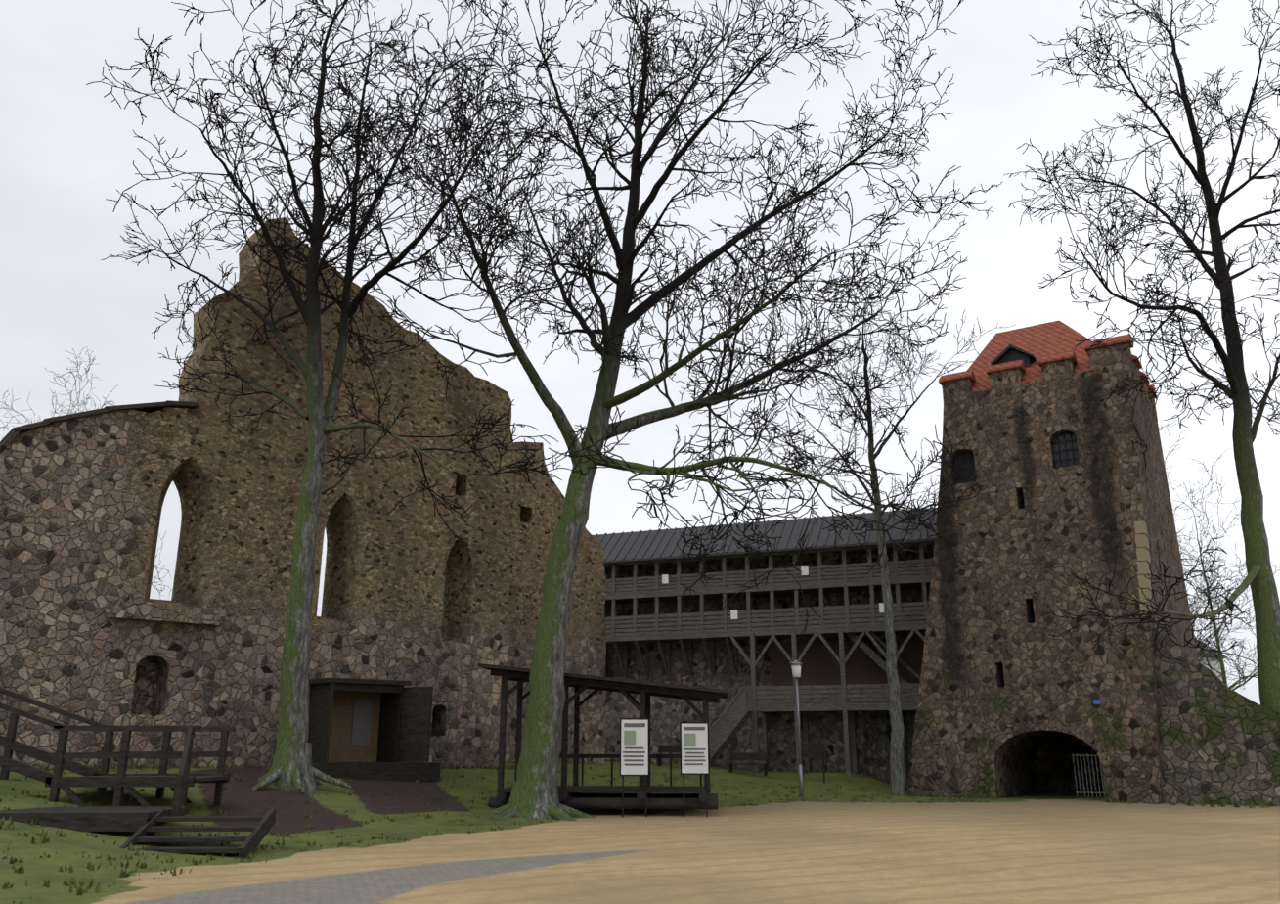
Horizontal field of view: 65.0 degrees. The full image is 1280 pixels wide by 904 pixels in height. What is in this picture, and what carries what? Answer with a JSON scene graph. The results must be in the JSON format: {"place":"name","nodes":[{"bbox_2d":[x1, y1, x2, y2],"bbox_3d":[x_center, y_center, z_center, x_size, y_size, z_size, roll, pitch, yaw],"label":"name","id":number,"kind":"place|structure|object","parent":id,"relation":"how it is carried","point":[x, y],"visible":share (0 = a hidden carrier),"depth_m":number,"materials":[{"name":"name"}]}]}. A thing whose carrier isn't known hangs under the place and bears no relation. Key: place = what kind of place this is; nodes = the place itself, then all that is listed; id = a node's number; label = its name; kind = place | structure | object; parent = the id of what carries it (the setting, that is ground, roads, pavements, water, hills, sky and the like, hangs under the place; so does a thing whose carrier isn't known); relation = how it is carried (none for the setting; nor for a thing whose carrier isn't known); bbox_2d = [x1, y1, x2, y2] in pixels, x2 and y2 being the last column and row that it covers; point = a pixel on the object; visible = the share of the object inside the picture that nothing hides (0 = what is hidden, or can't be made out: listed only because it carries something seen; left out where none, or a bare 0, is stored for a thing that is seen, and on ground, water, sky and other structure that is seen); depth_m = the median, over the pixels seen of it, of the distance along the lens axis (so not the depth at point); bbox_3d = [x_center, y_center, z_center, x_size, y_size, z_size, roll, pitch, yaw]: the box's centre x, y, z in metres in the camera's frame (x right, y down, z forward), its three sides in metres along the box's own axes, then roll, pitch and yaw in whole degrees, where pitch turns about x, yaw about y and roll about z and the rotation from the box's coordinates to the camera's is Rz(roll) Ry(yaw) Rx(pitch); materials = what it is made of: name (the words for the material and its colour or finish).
{"place":"outdoors","nodes":[
{"label":"outdoors","id":0,"kind":"place"},
{"bbox_2d":[327,690,381,762],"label":"stage backdrop","id":1,"kind":"structure","parent":0,"point":[341,748],"depth_m":32.16,"materials":[{"name":"brown wood"}]},
{"bbox_2d":[0,760,1279,903],"bbox_3d":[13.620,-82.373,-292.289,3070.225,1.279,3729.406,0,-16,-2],"label":"ground","id":2,"kind":"structure","parent":0,"point":[1039,847],"depth_m":18.36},
{"bbox_2d":[0,687,275,857],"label":"wooden footbridge","id":3,"kind":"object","parent":2,"relation":"on","point":[145,820],"depth_m":20.68,"materials":[{"name":"brown wood"}]},
{"bbox_2d":[0,217,514,771],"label":"wing wall","id":4,"kind":"structure","parent":2,"relation":"on","point":[415,591],"depth_m":31.90,"materials":[{"name":"stone"}]},
{"bbox_2d":[0,399,199,452],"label":"wall coping","id":5,"kind":"object","parent":4,"relation":"on","point":[14,432],"visible":0.48,"depth_m":29.13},
{"bbox_2d":[108,600,220,625],"bbox_3d":[-13.826,4.718,29.275,2.939,0.450,0.500,14,-21,-39],"label":"window sill","id":6,"kind":"structure","parent":4,"relation":"attached to","point":[159,612],"depth_m":29.02,"materials":[{"name":"beige stone"}]},
{"bbox_2d":[86,0,617,792],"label":"tree","id":7,"kind":"object","parent":2,"relation":"on","point":[291,769],"visible":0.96,"depth_m":30.21,"materials":[{"name":"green plant"}]},
{"bbox_2d":[307,676,441,781],"bbox_3d":[-8.669,8.652,31.300,4.267,3.048,2.709,14,-21,-39],"label":"stage booth","id":8,"kind":"object","parent":2,"relation":"on","point":[404,735],"visible":0.9,"depth_m":31.38,"materials":[{"name":"brown wood"}]},
{"bbox_2d":[351,699,372,745],"bbox_3d":[-8.979,8.711,32.434,0.635,1.426,0.030,14,-21,-39],"label":"panel","id":9,"kind":"object","parent":8,"relation":"attached to","point":[361,723],"visible":1,"depth_m":32.41,"materials":[{"name":"grey"}]},
{"bbox_2d":[504,441,607,763],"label":"buttress","id":10,"kind":"structure","parent":2,"relation":"on","point":[538,510],"depth_m":42.87,"materials":[{"name":"stone"}]},
{"bbox_2d":[478,662,728,809],"bbox_3d":[-0.946,8.371,29.681,7.100,3.960,3.800,-1,-16,4],"label":"wooden shelter","id":11,"kind":"object","parent":2,"relation":"on","point":[575,795],"visible":0.83,"depth_m":28.63,"materials":[{"name":"brown wood"}]},
{"bbox_2d":[0,758,1269,902],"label":"grass tufts","id":12,"kind":"object","parent":2,"relation":"on","point":[80,891],"visible":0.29,"depth_m":23.33,"materials":[{"name":"green plant"}]},
{"bbox_2d":[0,346,1279,690],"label":"trees","id":13,"kind":"object","parent":2,"relation":"on","point":[1216,630],"visible":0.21,"depth_m":66.99,"materials":[{"name":"grey plant"}]},
{"bbox_2d":[321,0,1002,820],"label":"tree","id":14,"kind":"object","parent":2,"relation":"on","point":[533,790],"visible":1,"depth_m":30.73,"materials":[{"name":"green plant"}]},
{"bbox_2d":[619,717,709,817],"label":"info board frames","id":15,"kind":"structure","parent":2,"relation":"on","point":[683,773],"depth_m":27.66,"materials":[{"name":"black metal"}]},
{"bbox_2d":[620,719,707,774],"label":"info boards","id":16,"kind":"object","parent":15,"relation":"attached to","point":[641,736],"visible":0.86,"depth_m":27.78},
{"bbox_2d":[623,730,696,746],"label":"info board pictures","id":17,"kind":"object","parent":16,"relation":"attached to","point":[630,738],"visible":1,"depth_m":27.84,"materials":[{"name":"paper"}]},
{"bbox_2d":[622,722,706,765],"bbox_3d":[0.672,8.085,27.813,2.282,1.123,0.055,0,-16,-2],"label":"sign text","id":18,"kind":"object","parent":16,"relation":"attached to","point":[643,725],"visible":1,"depth_m":27.75},
{"bbox_2d":[657,745,768,775],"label":"benches","id":19,"kind":"object","parent":2,"relation":"on","point":[732,755],"visible":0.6,"depth_m":42.27,"materials":[{"name":"brown wood"}]},
{"bbox_2d":[603,539,934,785],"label":"timber gallery","id":20,"kind":"object","parent":2,"relation":"on","point":[743,706],"visible":0.48,"depth_m":44.88,"materials":[{"name":"grey wood"}]},
{"bbox_2d":[592,506,937,563],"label":"gallery roof","id":21,"kind":"structure","parent":20,"relation":"on","point":[640,545],"depth_m":47.40,"materials":[{"name":"grey wood"}]},
{"bbox_2d":[662,566,883,618],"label":"gallery signs","id":22,"kind":"object","parent":20,"relation":"attached to","point":[733,612],"visible":0.31,"depth_m":45.98,"materials":[{"name":"white"}]},
{"bbox_2d":[604,544,933,787],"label":"curtain wall","id":23,"kind":"structure","parent":2,"relation":"on","point":[873,728],"depth_m":46.96,"materials":[{"name":"stone"}]},
{"bbox_2d":[769,636,925,703],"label":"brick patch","id":24,"kind":"object","parent":23,"relation":"attached to","point":[820,665],"visible":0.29,"depth_m":45.27,"materials":[{"name":"brown"}]},
{"bbox_2d":[790,660,803,796],"bbox_3d":[5.230,9.065,33.100,0.440,4.337,0.440,0,-16,-2],"label":"lamp pole","id":25,"kind":"object","parent":2,"relation":"on","point":[801,788],"visible":0.98,"depth_m":32.94,"materials":[{"name":"grey metal"}]},
{"bbox_2d":[791,663,800,676],"bbox_3d":[5.230,7.317,33.602,0.340,0.400,0.340,0,-16,-2],"label":"lamp glass","id":26,"kind":"object","parent":25,"relation":"attached to","point":[796,670],"visible":0.95,"depth_m":33.49,"materials":[{"name":"white glass"}]},
{"bbox_2d":[800,743,825,782],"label":"notice board","id":27,"kind":"object","parent":2,"relation":"on","point":[812,749],"visible":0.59,"depth_m":40.80,"materials":[{"name":"brown wood"}]},
{"bbox_2d":[741,256,1016,794],"bbox_3d":[10.095,1.861,39.310,12.020,22.713,8.185,-2,-16,6],"label":"slender tree","id":28,"kind":"object","parent":2,"relation":"on","point":[897,771],"visible":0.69,"depth_m":39.60,"materials":[{"name":"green plant"}]},
{"bbox_2d":[906,370,1198,803],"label":"stone tower","id":29,"kind":"structure","parent":2,"relation":"on","point":[1026,528],"depth_m":36.96,"materials":[{"name":"stone"}]},
{"bbox_2d":[951,431,1078,483],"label":"window bars","id":30,"kind":"object","parent":29,"relation":"in","point":[1058,451],"visible":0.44,"depth_m":37.91,"materials":[{"name":"black metal"}]},
{"bbox_2d":[952,432,1079,484],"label":"tower panes","id":31,"kind":"object","parent":29,"relation":"in","point":[1055,454],"visible":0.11,"depth_m":37.98,"materials":[{"name":"black glass"}]},
{"bbox_2d":[967,320,1092,392],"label":"tower roof","id":32,"kind":"structure","parent":29,"relation":"on","point":[1047,338],"depth_m":41.26,"materials":[{"name":"red tile"}]},
{"bbox_2d":[997,349,1031,367],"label":"dormer","id":33,"kind":"object","parent":32,"relation":"on","point":[1011,355],"visible":0.29,"depth_m":40.36,"materials":[{"name":"grey wood"}]},
{"bbox_2d":[990,344,1036,364],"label":"dormer roof","id":34,"kind":"structure","parent":33,"relation":"on","point":[1003,353],"depth_m":40.41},
{"bbox_2d":[984,719,1110,764],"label":"stone arch","id":35,"kind":"structure","parent":29,"relation":"attached to","point":[1003,735],"depth_m":35.16,"materials":[{"name":"grey stone"}]},
{"bbox_2d":[941,342,1157,421],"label":"battlements","id":36,"kind":"object","parent":29,"relation":"on","point":[1108,362],"visible":0.42,"depth_m":38.47,"materials":[{"name":"stone"}]},
{"bbox_2d":[938,333,1156,397],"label":"tower merlon caps","id":37,"kind":"object","parent":36,"relation":"on","point":[970,375],"visible":0.31,"depth_m":39.08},
{"bbox_2d":[1134,520,1153,617],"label":"quoin stones","id":38,"kind":"object","parent":29,"relation":"attached to","point":[1141,540],"visible":0.85,"depth_m":35.00,"materials":[{"name":"beige stone"}]},
{"bbox_2d":[1071,753,1104,796],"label":"metal gate","id":39,"kind":"structure","parent":2,"relation":"on","point":[1084,791],"depth_m":36.84,"materials":[{"name":"grey metal"}]},
{"bbox_2d":[1004,0,1279,711],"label":"tree","id":40,"kind":"object","parent":2,"relation":"on","point":[1258,579],"visible":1,"depth_m":36.32,"materials":[{"name":"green plant"}]},
{"bbox_2d":[1197,656,1222,680],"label":"house","id":41,"kind":"structure","parent":2,"relation":"on","point":[1214,664],"depth_m":75.93,"materials":[{"name":"white"}]},
{"bbox_2d":[1151,627,1279,805],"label":"ruin wall","id":42,"kind":"structure","parent":2,"relation":"on","point":[1219,739],"depth_m":32.89,"materials":[{"name":"stone"}]},
{"bbox_2d":[0,0,1279,704],"label":"sky","id":43,"kind":"structure","parent":0,"point":[66,149],"materials":[{"name":"white"}]},
{"bbox_2d":[1093,699,1101,704],"bbox_3d":[15.669,8.564,34.460,0.220,0.160,0.030,-10,-19,32],"label":"tower plaque","id":44,"kind":"object","parent":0,"point":[1096,701],"visible":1,"depth_m":34.45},
{"bbox_2d":[1194,638,1227,658],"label":"house roof","id":45,"kind":"structure","parent":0,"point":[1208,647],"depth_m":76.26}
]}

